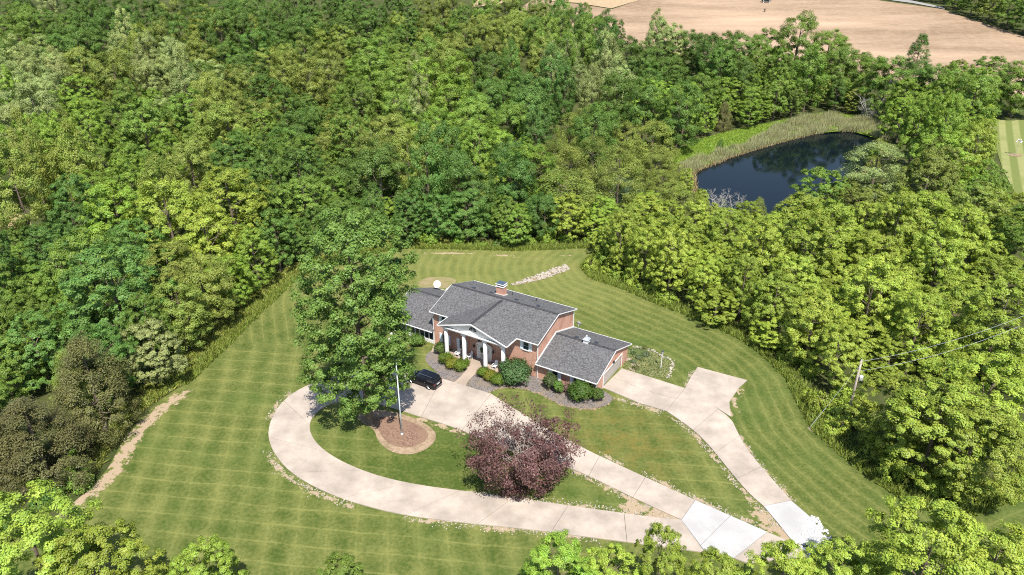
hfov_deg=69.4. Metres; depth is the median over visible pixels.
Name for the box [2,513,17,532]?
shrub
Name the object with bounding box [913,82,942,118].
spreading tree
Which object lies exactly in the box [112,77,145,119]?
spreading tree
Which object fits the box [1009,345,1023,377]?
spreading tree
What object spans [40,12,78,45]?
round crowned tree
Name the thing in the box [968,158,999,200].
spreading tree
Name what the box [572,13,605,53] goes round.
round crowned tree
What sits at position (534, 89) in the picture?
oval crowned tree
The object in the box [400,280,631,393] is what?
brick house
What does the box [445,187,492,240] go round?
round crowned tree
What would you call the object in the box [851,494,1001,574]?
spreading tree
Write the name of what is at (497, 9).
round crowned tree
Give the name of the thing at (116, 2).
round crowned tree
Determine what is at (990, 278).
spreading tree
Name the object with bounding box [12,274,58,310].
spreading tree
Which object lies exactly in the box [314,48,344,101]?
round crowned tree
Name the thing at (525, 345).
window
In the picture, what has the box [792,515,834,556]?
riprap
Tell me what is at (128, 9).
round crowned tree
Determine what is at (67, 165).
oval crowned tree
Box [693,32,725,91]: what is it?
round crowned tree
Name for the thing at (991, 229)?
spreading tree
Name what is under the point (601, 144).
willow tree
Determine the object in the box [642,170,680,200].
willow tree
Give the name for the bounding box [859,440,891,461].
shrub
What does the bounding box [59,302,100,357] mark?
spreading tree
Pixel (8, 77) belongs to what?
spreading tree
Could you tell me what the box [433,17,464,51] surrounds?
round crowned tree
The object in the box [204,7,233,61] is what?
round crowned tree
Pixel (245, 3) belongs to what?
round crowned tree
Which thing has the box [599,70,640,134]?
round crowned tree
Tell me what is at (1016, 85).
round crowned tree
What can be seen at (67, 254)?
spreading tree
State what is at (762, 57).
spreading tree
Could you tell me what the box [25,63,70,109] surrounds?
round crowned tree
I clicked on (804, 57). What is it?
spreading tree
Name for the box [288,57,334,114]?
round crowned tree
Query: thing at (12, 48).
oval crowned tree
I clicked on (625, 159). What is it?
willow tree
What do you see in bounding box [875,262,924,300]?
spreading tree
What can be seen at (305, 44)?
round crowned tree
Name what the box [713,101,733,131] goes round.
cedar tree
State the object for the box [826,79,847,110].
round crowned tree
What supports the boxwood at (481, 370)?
on the bed at (606, 399)
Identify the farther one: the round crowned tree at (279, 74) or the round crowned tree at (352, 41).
the round crowned tree at (352, 41)
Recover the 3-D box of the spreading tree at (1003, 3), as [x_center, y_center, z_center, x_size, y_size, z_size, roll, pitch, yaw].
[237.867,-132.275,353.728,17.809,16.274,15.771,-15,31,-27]
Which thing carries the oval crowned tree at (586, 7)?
on the ground at (44, 394)
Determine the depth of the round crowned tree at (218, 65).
251.38 m
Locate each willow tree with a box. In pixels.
[529,139,584,185]
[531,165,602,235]
[546,143,595,208]
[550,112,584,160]
[562,103,611,149]
[567,135,615,194]
[577,195,613,223]
[585,143,647,207]
[595,173,644,203]
[605,120,642,156]
[617,157,646,181]
[618,119,683,173]
[638,144,677,189]
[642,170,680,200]
[649,180,697,218]
[664,171,686,193]
[673,206,700,228]
[836,140,912,198]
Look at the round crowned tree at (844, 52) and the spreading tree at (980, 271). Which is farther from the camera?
the round crowned tree at (844, 52)
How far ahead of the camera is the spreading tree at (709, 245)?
131.87 m
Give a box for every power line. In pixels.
[861,327,1016,370]
[866,316,1021,360]
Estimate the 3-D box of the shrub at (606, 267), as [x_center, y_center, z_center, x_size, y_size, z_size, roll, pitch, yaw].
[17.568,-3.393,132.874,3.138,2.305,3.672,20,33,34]
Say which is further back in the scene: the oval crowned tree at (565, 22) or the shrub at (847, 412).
the oval crowned tree at (565, 22)
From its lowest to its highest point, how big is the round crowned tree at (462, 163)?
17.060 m
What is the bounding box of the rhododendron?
[497,357,534,385]
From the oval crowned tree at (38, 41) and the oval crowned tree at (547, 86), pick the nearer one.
the oval crowned tree at (547, 86)
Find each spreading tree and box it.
[0,64,23,113]
[0,97,14,140]
[0,124,29,204]
[0,226,30,261]
[0,229,18,304]
[0,263,39,334]
[0,297,28,368]
[0,309,68,389]
[0,334,50,400]
[0,374,16,421]
[0,477,109,574]
[1,257,36,294]
[2,293,62,357]
[8,243,41,275]
[11,112,57,165]
[12,261,55,295]
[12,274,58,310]
[19,223,47,259]
[20,117,80,188]
[22,222,86,286]
[22,308,71,365]
[23,284,77,322]
[32,172,60,201]
[33,517,169,574]
[39,109,74,159]
[39,202,70,226]
[39,226,136,321]
[45,173,106,235]
[46,239,177,356]
[47,201,99,256]
[49,73,103,125]
[56,291,102,336]
[58,168,120,221]
[59,97,114,138]
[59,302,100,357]
[66,321,140,399]
[67,98,114,163]
[77,145,128,189]
[77,180,152,250]
[91,125,115,147]
[100,91,158,148]
[100,228,142,275]
[104,153,161,230]
[104,216,175,293]
[108,141,158,188]
[109,130,133,164]
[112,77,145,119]
[113,96,175,167]
[113,289,175,367]
[117,318,187,384]
[124,177,214,272]
[125,152,177,199]
[131,240,207,316]
[137,94,159,120]
[141,88,164,110]
[147,130,187,177]
[149,102,190,132]
[154,269,197,328]
[161,87,212,140]
[166,533,248,574]
[171,195,247,273]
[175,124,205,155]
[177,172,253,234]
[193,165,271,255]
[204,252,261,308]
[208,130,264,191]
[213,159,286,215]
[218,222,257,267]
[228,127,262,170]
[233,227,278,284]
[242,74,289,121]
[247,142,295,232]
[248,110,280,146]
[252,208,298,271]
[261,201,288,242]
[268,84,302,134]
[268,215,315,261]
[269,130,327,194]
[270,146,330,212]
[270,174,340,240]
[282,92,326,132]
[299,206,326,246]
[308,174,356,212]
[316,197,361,248]
[316,551,365,574]
[319,149,334,168]
[320,105,346,134]
[321,197,347,239]
[328,97,343,128]
[328,104,376,173]
[329,0,356,26]
[334,11,359,39]
[339,76,374,137]
[369,4,390,45]
[372,196,394,224]
[381,0,403,27]
[388,211,423,242]
[389,196,421,230]
[390,22,424,57]
[391,0,424,38]
[395,186,431,233]
[414,193,458,240]
[448,4,481,45]
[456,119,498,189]
[470,159,511,205]
[478,126,515,180]
[487,195,522,235]
[498,207,532,245]
[500,143,564,208]
[506,202,534,237]
[516,137,536,161]
[519,529,597,574]
[541,192,591,238]
[572,542,643,574]
[576,207,609,236]
[586,195,619,227]
[589,226,621,252]
[599,219,634,263]
[602,212,639,270]
[609,200,656,245]
[624,193,666,238]
[624,214,666,281]
[631,521,687,574]
[632,77,675,123]
[634,190,662,221]
[643,224,700,291]
[647,211,699,269]
[656,199,681,227]
[661,82,708,141]
[666,249,718,285]
[672,81,706,131]
[674,199,715,241]
[675,224,707,250]
[677,168,694,198]
[685,254,724,304]
[685,545,744,574]
[692,242,707,267]
[693,285,740,324]
[696,241,727,274]
[697,102,717,135]
[697,202,721,229]
[697,210,760,257]
[702,207,742,242]
[702,240,733,273]
[702,263,755,300]
[704,77,748,116]
[709,254,736,288]
[712,92,733,120]
[720,253,763,316]
[722,240,763,277]
[728,221,796,297]
[734,201,764,232]
[735,97,765,126]
[736,538,816,574]
[740,212,771,247]
[740,269,802,329]
[741,52,767,86]
[742,211,809,272]
[744,73,762,98]
[750,314,803,347]
[752,95,773,122]
[757,67,795,119]
[759,46,799,92]
[761,254,822,315]
[768,205,840,296]
[773,190,837,250]
[778,288,849,363]
[780,82,806,117]
[788,166,850,218]
[791,46,819,101]
[794,198,870,267]
[794,283,831,314]
[802,534,882,574]
[804,303,856,346]
[806,319,870,387]
[810,74,831,106]
[812,249,855,290]
[815,287,858,325]
[819,278,854,305]
[825,257,911,345]
[831,187,876,233]
[831,225,877,263]
[839,181,859,205]
[839,230,910,293]
[840,316,900,362]
[841,178,856,196]
[841,201,889,251]
[841,251,918,326]
[843,84,864,101]
[844,88,865,113]
[847,374,946,457]
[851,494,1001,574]
[854,183,894,222]
[861,360,892,384]
[866,185,935,263]
[867,335,913,377]
[872,370,1013,490]
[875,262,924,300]
[876,97,922,142]
[878,289,957,374]
[883,77,922,124]
[889,189,967,256]
[890,284,956,352]
[892,281,932,322]
[893,149,960,223]
[895,92,936,164]
[899,251,933,284]
[904,129,980,192]
[907,136,964,207]
[909,219,971,300]
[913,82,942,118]
[913,94,968,178]
[914,404,1023,505]
[916,325,970,368]
[921,74,957,131]
[921,519,1023,574]
[922,272,990,339]
[922,350,1023,453]
[923,94,973,154]
[925,202,1004,274]
[925,347,972,390]
[932,180,1011,244]
[935,59,975,95]
[938,269,1023,374]
[940,111,985,141]
[943,316,974,341]
[945,0,970,9]
[947,347,993,384]
[951,122,999,182]
[954,67,1001,119]
[956,0,989,15]
[956,175,992,206]
[959,116,997,168]
[963,254,1023,314]
[967,315,1010,356]
[968,55,1010,96]
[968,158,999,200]
[971,0,1010,21]
[971,240,1008,276]
[972,253,1007,288]
[978,104,999,129]
[978,187,1012,230]
[979,224,1004,250]
[983,176,1012,215]
[985,183,1018,208]
[987,167,1007,182]
[989,204,1023,272]
[990,210,1023,247]
[991,0,1023,27]
[993,204,1023,233]
[993,353,1023,392]
[996,199,1023,226]
[1007,1,1023,33]
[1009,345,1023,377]
[1011,192,1023,204]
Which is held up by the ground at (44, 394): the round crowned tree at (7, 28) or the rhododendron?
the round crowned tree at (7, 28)
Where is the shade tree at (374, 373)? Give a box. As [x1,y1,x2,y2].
[288,204,421,423]
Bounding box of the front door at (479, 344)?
[476,342,492,360]
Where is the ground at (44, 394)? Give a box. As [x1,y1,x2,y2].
[0,0,1023,537]
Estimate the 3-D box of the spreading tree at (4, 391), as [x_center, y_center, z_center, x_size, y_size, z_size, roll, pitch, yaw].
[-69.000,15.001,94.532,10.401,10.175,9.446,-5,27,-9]
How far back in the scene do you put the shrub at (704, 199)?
175.68 m
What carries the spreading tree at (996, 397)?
on the ground at (44, 394)
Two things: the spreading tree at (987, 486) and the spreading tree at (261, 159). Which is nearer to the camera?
the spreading tree at (987, 486)
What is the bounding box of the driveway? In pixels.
[268,367,825,562]
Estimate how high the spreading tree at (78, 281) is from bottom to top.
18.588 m
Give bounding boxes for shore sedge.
[690,129,883,220]
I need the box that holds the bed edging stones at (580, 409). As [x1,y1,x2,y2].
[489,386,615,410]
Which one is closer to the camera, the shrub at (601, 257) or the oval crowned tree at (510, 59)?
the shrub at (601, 257)
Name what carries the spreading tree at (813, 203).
on the ground at (44, 394)
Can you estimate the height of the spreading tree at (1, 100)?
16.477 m
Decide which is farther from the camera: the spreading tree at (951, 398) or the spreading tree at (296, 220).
the spreading tree at (296, 220)
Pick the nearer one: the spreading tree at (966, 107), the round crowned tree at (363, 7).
the spreading tree at (966, 107)
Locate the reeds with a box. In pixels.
[676,110,896,172]
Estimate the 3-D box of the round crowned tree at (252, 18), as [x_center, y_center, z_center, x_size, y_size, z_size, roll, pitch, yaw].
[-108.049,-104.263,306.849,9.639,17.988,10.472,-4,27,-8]
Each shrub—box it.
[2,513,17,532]
[27,498,49,510]
[41,484,68,502]
[56,465,94,494]
[65,454,94,472]
[68,441,94,456]
[402,238,415,245]
[410,332,427,345]
[418,233,429,241]
[422,231,440,246]
[453,237,464,245]
[470,236,479,242]
[492,239,502,246]
[500,233,514,243]
[519,238,528,245]
[527,237,536,243]
[535,230,556,243]
[542,371,558,388]
[557,233,572,242]
[562,381,571,394]
[567,379,594,401]
[582,255,599,271]
[592,250,614,265]
[600,263,615,273]
[607,267,625,279]
[622,270,638,286]
[632,280,646,290]
[643,280,662,295]
[655,290,678,302]
[694,188,708,197]
[696,196,709,202]
[709,315,727,324]
[740,319,755,328]
[748,326,759,336]
[775,346,806,365]
[798,363,817,378]
[799,387,811,397]
[802,389,835,416]
[818,399,829,414]
[820,422,842,437]
[823,398,852,424]
[823,413,840,423]
[827,389,849,400]
[830,417,851,435]
[833,384,852,398]
[836,396,856,415]
[841,402,865,428]
[846,387,868,404]
[853,395,874,412]
[858,435,875,448]
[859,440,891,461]
[866,155,880,166]
[869,150,881,156]
[874,455,904,484]
[912,478,940,498]
[929,475,954,497]
[947,496,972,508]
[1009,471,1023,483]
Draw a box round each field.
[474,0,637,7]
[519,0,1023,95]
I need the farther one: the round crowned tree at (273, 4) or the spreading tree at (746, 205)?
the round crowned tree at (273, 4)
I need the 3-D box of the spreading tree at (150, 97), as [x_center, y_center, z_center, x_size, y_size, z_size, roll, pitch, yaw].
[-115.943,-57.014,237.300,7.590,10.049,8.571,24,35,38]
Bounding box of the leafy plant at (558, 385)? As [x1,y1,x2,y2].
[553,380,563,393]
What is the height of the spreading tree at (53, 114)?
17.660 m
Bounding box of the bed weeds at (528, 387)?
[468,367,604,407]
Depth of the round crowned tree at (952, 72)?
231.36 m
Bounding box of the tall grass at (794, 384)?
[0,238,1023,543]
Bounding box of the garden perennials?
[623,347,670,378]
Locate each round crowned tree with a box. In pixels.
[0,0,15,26]
[0,18,19,36]
[0,40,12,64]
[0,54,30,87]
[0,91,41,135]
[0,101,41,160]
[1,26,37,61]
[3,4,29,42]
[8,1,40,36]
[9,82,66,140]
[10,0,38,31]
[15,5,45,53]
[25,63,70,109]
[27,73,63,119]
[28,8,58,33]
[39,48,75,87]
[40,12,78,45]
[40,28,79,68]
[45,21,68,52]
[55,25,104,72]
[56,14,82,45]
[61,0,90,25]
[62,46,104,94]
[67,4,83,27]
[70,11,95,49]
[79,0,104,33]
[84,51,140,106]
[87,28,120,69]
[89,9,117,53]
[90,0,111,26]
[97,6,116,32]
[111,0,125,25]
[111,4,145,45]
[111,36,152,90]
[122,0,145,29]
[127,21,156,69]
[132,59,166,99]
[134,31,162,76]
[139,0,159,28]
[142,115,182,154]
[144,281,213,354]
[146,17,176,71]
[147,2,172,51]
[150,95,173,123]
[153,36,186,74]
[155,54,187,91]
[159,0,184,37]
[162,135,212,202]
[167,13,190,42]
[171,252,238,330]
[175,61,222,106]
[177,38,215,76]
[178,0,208,19]
[178,29,203,57]
[181,40,223,86]
[182,0,209,35]
[187,18,215,45]
[188,3,223,32]
[188,69,234,125]
[190,58,230,97]
[190,99,258,167]
[192,81,232,150]
[194,22,219,61]
[199,250,240,298]
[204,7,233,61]
[209,42,233,72]
[210,0,232,29]
[218,40,239,62]
[222,64,251,102]
[223,0,249,41]
[223,5,251,46]
[223,91,248,119]
[224,47,251,80]
[226,11,257,61]
[229,0,255,31]
[230,53,270,98]
[231,65,263,106]
[231,97,274,143]
[238,27,272,73]
[240,14,262,50]
[247,0,271,29]
[253,126,290,163]
[254,45,281,78]
[255,6,277,45]
[255,10,278,46]
[260,94,289,123]
[264,21,292,49]
[265,126,317,176]
[267,0,286,32]
[267,32,294,67]
[267,54,296,107]
[273,0,297,42]
[273,43,299,77]
[273,47,307,108]
[277,109,324,150]
[278,0,310,24]
[283,13,315,61]
[287,31,324,86]
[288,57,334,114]
[291,101,328,143]
[293,4,327,53]
[297,0,321,20]
[301,25,330,56]
[307,75,334,109]
[308,11,333,42]
[310,154,336,183]
[311,134,337,166]
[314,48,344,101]
[317,152,384,205]
[318,110,366,159]
[321,0,340,19]
[321,15,355,54]
[321,43,350,80]
[328,24,357,57]
[330,76,372,114]
[337,0,359,32]
[337,194,366,235]
[341,35,368,71]
[342,74,376,129]
[343,54,374,82]
[343,139,406,221]
[350,36,392,96]
[353,126,397,194]
[354,0,374,31]
[354,65,387,112]
[356,7,385,38]
[366,113,411,162]
[367,27,392,70]
[377,111,410,152]
[378,24,398,66]
[378,62,414,117]
[380,80,412,145]
[382,125,436,206]
[384,52,413,82]
[386,43,417,73]
[388,10,409,50]
[404,120,420,147]
[407,113,422,138]
[408,57,448,111]
[409,124,447,175]
[410,33,438,80]
[412,0,433,31]
[413,13,443,48]
[413,28,434,63]
[417,106,449,139]
[419,105,460,155]
[422,34,441,67]
[427,42,465,105]
[427,73,476,135]
[431,39,459,95]
[432,0,451,39]
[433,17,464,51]
[433,149,480,214]
[439,0,466,28]
[439,33,470,72]
[441,50,476,107]
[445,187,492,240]
[447,7,465,40]
[448,168,499,230]
[452,22,479,65]
[453,92,496,151]
[460,121,489,165]
[461,44,490,91]
[466,14,492,60]
[468,77,509,134]
[471,18,492,63]
[473,12,502,45]
[474,51,511,103]
[474,204,502,237]
[479,35,504,75]
[486,98,530,154]
[487,136,523,193]
[487,151,541,227]
[488,79,519,123]
[490,0,520,37]
[498,22,523,69]
[500,14,526,56]
[503,9,534,49]
[521,13,540,50]
[522,195,551,234]
[524,33,553,85]
[526,3,555,34]
[528,191,559,237]
[561,7,585,40]
[565,104,613,176]
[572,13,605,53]
[580,100,621,157]
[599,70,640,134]
[607,35,645,79]
[614,19,626,38]
[622,78,664,140]
[624,40,656,78]
[633,60,668,110]
[648,54,683,88]
[651,41,678,77]
[656,76,707,149]
[658,22,686,70]
[664,67,691,98]
[670,29,703,66]
[682,32,715,81]
[690,71,724,115]
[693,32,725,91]
[700,41,737,100]
[714,30,737,76]
[720,29,754,79]
[728,59,758,104]
[735,37,774,78]
[740,84,760,111]
[751,27,781,71]
[770,9,820,79]
[807,28,852,69]
[815,39,853,77]
[823,45,860,101]
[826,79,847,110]
[835,48,875,86]
[848,55,888,110]
[857,55,916,116]
[891,60,936,96]
[903,62,951,107]
[933,62,970,115]
[944,66,1001,126]
[973,85,1006,112]
[988,63,1023,115]
[993,60,1023,117]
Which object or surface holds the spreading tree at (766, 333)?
on the ground at (44, 394)
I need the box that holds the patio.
[418,277,455,288]
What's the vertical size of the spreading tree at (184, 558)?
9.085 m
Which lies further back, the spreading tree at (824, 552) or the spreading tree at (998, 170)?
the spreading tree at (998, 170)
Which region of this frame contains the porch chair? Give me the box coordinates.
[455,347,460,356]
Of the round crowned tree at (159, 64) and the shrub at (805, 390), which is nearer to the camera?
the shrub at (805, 390)
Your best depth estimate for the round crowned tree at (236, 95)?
229.34 m
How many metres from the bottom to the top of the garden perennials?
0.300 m
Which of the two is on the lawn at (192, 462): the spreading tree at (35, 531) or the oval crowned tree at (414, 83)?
the spreading tree at (35, 531)
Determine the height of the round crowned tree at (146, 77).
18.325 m
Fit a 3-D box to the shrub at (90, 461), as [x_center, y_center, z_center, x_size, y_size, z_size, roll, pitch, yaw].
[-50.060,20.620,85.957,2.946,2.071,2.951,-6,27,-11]
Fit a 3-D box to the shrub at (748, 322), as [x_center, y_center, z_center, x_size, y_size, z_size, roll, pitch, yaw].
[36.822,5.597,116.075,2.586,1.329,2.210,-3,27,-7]
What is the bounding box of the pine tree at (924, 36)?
[895,33,931,83]
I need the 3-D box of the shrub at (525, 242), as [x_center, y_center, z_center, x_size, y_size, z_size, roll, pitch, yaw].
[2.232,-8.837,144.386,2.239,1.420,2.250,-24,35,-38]
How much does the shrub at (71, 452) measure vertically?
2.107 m
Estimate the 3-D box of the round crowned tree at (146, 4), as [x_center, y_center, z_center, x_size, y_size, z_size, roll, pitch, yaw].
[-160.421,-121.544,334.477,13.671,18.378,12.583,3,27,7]
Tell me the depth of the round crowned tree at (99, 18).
298.14 m
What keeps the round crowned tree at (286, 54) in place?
on the ground at (44, 394)
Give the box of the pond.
[696,132,877,217]
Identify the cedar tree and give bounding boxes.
[0,395,102,497]
[0,415,51,503]
[46,349,114,433]
[49,331,144,449]
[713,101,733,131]
[716,138,723,148]
[746,196,766,219]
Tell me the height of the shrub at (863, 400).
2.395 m
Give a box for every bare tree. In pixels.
[706,189,731,214]
[729,194,747,211]
[855,92,885,117]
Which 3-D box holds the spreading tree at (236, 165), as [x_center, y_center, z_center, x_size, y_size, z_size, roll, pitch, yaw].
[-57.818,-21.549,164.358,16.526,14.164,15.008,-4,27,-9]
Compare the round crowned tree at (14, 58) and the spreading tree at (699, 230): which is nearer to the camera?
the spreading tree at (699, 230)
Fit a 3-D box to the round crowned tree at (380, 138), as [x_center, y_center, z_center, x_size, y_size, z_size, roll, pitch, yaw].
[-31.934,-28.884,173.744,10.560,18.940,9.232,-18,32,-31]
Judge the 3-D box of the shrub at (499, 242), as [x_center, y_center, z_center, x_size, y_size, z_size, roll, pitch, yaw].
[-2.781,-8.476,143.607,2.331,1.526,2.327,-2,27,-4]
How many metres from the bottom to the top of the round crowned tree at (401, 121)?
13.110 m
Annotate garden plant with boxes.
[632,364,639,370]
[642,351,649,356]
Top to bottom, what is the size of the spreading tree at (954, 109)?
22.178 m
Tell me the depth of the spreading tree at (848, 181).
178.31 m
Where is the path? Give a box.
[455,368,476,385]
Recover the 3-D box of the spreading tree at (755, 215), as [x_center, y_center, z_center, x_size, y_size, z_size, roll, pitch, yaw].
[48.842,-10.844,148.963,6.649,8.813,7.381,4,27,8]
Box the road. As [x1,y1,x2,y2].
[894,0,944,8]
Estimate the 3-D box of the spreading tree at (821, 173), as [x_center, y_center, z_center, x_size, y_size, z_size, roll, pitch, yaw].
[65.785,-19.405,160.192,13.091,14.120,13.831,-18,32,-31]
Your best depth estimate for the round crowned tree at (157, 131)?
202.33 m
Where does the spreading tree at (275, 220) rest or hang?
on the ground at (44, 394)
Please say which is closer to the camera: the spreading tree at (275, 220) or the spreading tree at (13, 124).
the spreading tree at (275, 220)
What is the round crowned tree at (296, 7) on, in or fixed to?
on the ground at (44, 394)
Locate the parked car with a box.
[406,369,441,389]
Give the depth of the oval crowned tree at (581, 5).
310.23 m
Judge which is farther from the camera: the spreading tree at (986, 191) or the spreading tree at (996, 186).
the spreading tree at (996, 186)
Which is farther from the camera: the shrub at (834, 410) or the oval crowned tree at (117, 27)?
the oval crowned tree at (117, 27)
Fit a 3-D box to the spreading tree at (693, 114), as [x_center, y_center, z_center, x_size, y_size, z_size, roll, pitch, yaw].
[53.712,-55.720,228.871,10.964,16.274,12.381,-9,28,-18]
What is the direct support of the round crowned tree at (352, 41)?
on the ground at (44, 394)
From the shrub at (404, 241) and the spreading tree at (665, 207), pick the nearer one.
the shrub at (404, 241)
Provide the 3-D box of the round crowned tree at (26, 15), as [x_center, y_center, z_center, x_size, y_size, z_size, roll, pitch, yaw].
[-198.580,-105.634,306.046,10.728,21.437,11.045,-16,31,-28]
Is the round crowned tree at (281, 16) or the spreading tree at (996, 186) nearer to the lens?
the spreading tree at (996, 186)
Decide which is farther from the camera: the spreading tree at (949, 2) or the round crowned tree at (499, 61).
the spreading tree at (949, 2)
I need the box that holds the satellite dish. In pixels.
[434,280,440,287]
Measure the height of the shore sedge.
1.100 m
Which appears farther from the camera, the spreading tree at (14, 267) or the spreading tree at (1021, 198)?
the spreading tree at (1021, 198)
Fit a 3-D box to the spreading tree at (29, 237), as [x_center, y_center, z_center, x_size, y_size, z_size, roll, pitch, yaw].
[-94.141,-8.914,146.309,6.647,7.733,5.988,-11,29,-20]
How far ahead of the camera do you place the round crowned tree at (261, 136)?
189.87 m
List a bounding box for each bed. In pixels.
[358,410,435,453]
[373,417,427,446]
[425,351,465,381]
[467,373,611,408]
[515,266,566,284]
[625,347,669,377]
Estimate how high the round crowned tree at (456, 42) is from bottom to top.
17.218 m
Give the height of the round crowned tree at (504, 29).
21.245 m
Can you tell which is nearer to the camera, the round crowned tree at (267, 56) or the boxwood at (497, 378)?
the boxwood at (497, 378)
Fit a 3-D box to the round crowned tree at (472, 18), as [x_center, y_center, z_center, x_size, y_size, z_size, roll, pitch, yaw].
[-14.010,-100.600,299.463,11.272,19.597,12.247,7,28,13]
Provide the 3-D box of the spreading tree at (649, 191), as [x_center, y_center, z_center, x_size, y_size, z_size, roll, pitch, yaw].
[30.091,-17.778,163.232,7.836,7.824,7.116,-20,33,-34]
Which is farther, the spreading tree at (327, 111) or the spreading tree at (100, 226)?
the spreading tree at (327, 111)
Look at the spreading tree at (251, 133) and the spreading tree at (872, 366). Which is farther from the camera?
the spreading tree at (251, 133)
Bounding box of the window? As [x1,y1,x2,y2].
[522,341,528,351]
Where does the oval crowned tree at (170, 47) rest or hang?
on the ground at (44, 394)
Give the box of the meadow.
[673,112,894,171]
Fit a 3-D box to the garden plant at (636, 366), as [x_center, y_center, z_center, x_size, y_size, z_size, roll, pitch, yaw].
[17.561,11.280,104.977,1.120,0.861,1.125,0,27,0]
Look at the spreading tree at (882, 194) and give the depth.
159.02 m
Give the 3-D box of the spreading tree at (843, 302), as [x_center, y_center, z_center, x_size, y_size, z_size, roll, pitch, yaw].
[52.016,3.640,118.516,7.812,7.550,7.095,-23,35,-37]
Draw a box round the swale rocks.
[511,264,569,284]
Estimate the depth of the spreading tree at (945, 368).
104.09 m
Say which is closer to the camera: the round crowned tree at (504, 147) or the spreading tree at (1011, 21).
the round crowned tree at (504, 147)
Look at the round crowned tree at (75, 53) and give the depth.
258.74 m
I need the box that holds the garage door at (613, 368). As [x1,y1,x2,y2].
[602,353,622,387]
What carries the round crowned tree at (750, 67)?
on the ground at (44, 394)
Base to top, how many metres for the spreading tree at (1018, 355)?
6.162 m
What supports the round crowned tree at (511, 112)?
on the ground at (44, 394)
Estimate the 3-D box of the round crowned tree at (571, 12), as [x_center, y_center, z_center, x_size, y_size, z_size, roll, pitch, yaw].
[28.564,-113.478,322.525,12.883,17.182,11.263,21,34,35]
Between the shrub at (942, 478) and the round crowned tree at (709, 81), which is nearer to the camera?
the shrub at (942, 478)
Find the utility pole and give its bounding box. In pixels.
[849,359,862,405]
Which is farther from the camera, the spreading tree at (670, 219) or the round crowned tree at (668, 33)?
the round crowned tree at (668, 33)
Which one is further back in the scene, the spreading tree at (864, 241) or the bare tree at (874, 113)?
the bare tree at (874, 113)
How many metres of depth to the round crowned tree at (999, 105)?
241.68 m
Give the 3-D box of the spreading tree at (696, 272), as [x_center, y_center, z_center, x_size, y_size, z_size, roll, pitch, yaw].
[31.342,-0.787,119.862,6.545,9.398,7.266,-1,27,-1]
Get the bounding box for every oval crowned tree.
[0,33,32,75]
[0,61,29,103]
[0,141,54,246]
[3,105,57,208]
[13,46,41,86]
[26,33,59,64]
[29,45,55,74]
[36,0,63,22]
[42,44,72,102]
[45,117,110,204]
[48,106,88,156]
[105,29,132,77]
[113,4,135,51]
[129,43,158,96]
[133,151,185,236]
[159,35,182,79]
[161,38,190,92]
[166,60,204,119]
[182,133,220,180]
[359,180,390,235]
[393,94,420,123]
[403,119,451,225]
[404,49,426,91]
[408,73,430,122]
[428,120,464,197]
[471,0,494,29]
[498,39,522,97]
[504,68,532,103]
[506,0,528,29]
[509,71,550,127]
[509,89,548,144]
[521,106,552,162]
[526,0,540,28]
[529,13,561,61]
[533,23,549,77]
[534,41,569,109]
[537,0,553,20]
[537,39,562,99]
[540,98,560,133]
[549,0,568,37]
[550,10,568,47]
[552,0,571,27]
[552,55,576,124]
[556,28,577,83]
[556,29,579,71]
[568,57,588,100]
[569,2,587,42]
[572,14,595,72]
[575,2,594,29]
[577,63,607,115]
[589,27,614,87]
[591,16,623,67]
[594,9,620,45]
[595,36,623,100]
[597,53,637,113]
[644,7,664,49]
[644,17,670,60]
[760,81,784,106]
[789,40,830,111]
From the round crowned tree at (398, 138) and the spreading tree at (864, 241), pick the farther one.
the round crowned tree at (398, 138)
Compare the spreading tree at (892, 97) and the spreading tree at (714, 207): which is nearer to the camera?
the spreading tree at (714, 207)
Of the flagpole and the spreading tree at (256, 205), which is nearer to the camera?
the flagpole
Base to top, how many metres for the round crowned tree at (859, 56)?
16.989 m
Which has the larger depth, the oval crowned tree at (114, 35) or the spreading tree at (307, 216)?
the oval crowned tree at (114, 35)
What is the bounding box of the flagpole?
[395,359,403,434]
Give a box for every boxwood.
[433,340,444,352]
[438,352,453,362]
[444,356,458,368]
[453,359,467,370]
[459,357,470,364]
[476,367,488,376]
[483,368,495,379]
[489,372,503,384]
[591,387,604,400]
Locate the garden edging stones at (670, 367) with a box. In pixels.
[633,346,674,377]
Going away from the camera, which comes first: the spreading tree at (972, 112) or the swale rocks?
the swale rocks
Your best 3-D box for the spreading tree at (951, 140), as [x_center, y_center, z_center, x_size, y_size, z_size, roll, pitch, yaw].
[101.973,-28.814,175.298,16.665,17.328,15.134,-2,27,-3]
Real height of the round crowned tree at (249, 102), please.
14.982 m
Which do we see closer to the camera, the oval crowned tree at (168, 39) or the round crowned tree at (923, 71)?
the round crowned tree at (923, 71)
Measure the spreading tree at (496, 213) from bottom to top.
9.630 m
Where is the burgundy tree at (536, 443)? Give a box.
[452,392,585,500]
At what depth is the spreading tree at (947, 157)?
161.32 m
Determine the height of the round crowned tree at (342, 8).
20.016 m
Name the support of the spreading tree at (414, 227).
on the ground at (44, 394)
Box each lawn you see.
[0,248,1023,574]
[990,120,1023,204]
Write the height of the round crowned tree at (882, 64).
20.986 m
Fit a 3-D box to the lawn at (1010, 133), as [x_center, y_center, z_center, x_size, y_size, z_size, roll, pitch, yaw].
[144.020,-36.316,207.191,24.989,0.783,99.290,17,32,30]
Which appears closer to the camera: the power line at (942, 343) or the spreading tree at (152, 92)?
the power line at (942, 343)
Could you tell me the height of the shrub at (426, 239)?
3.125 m

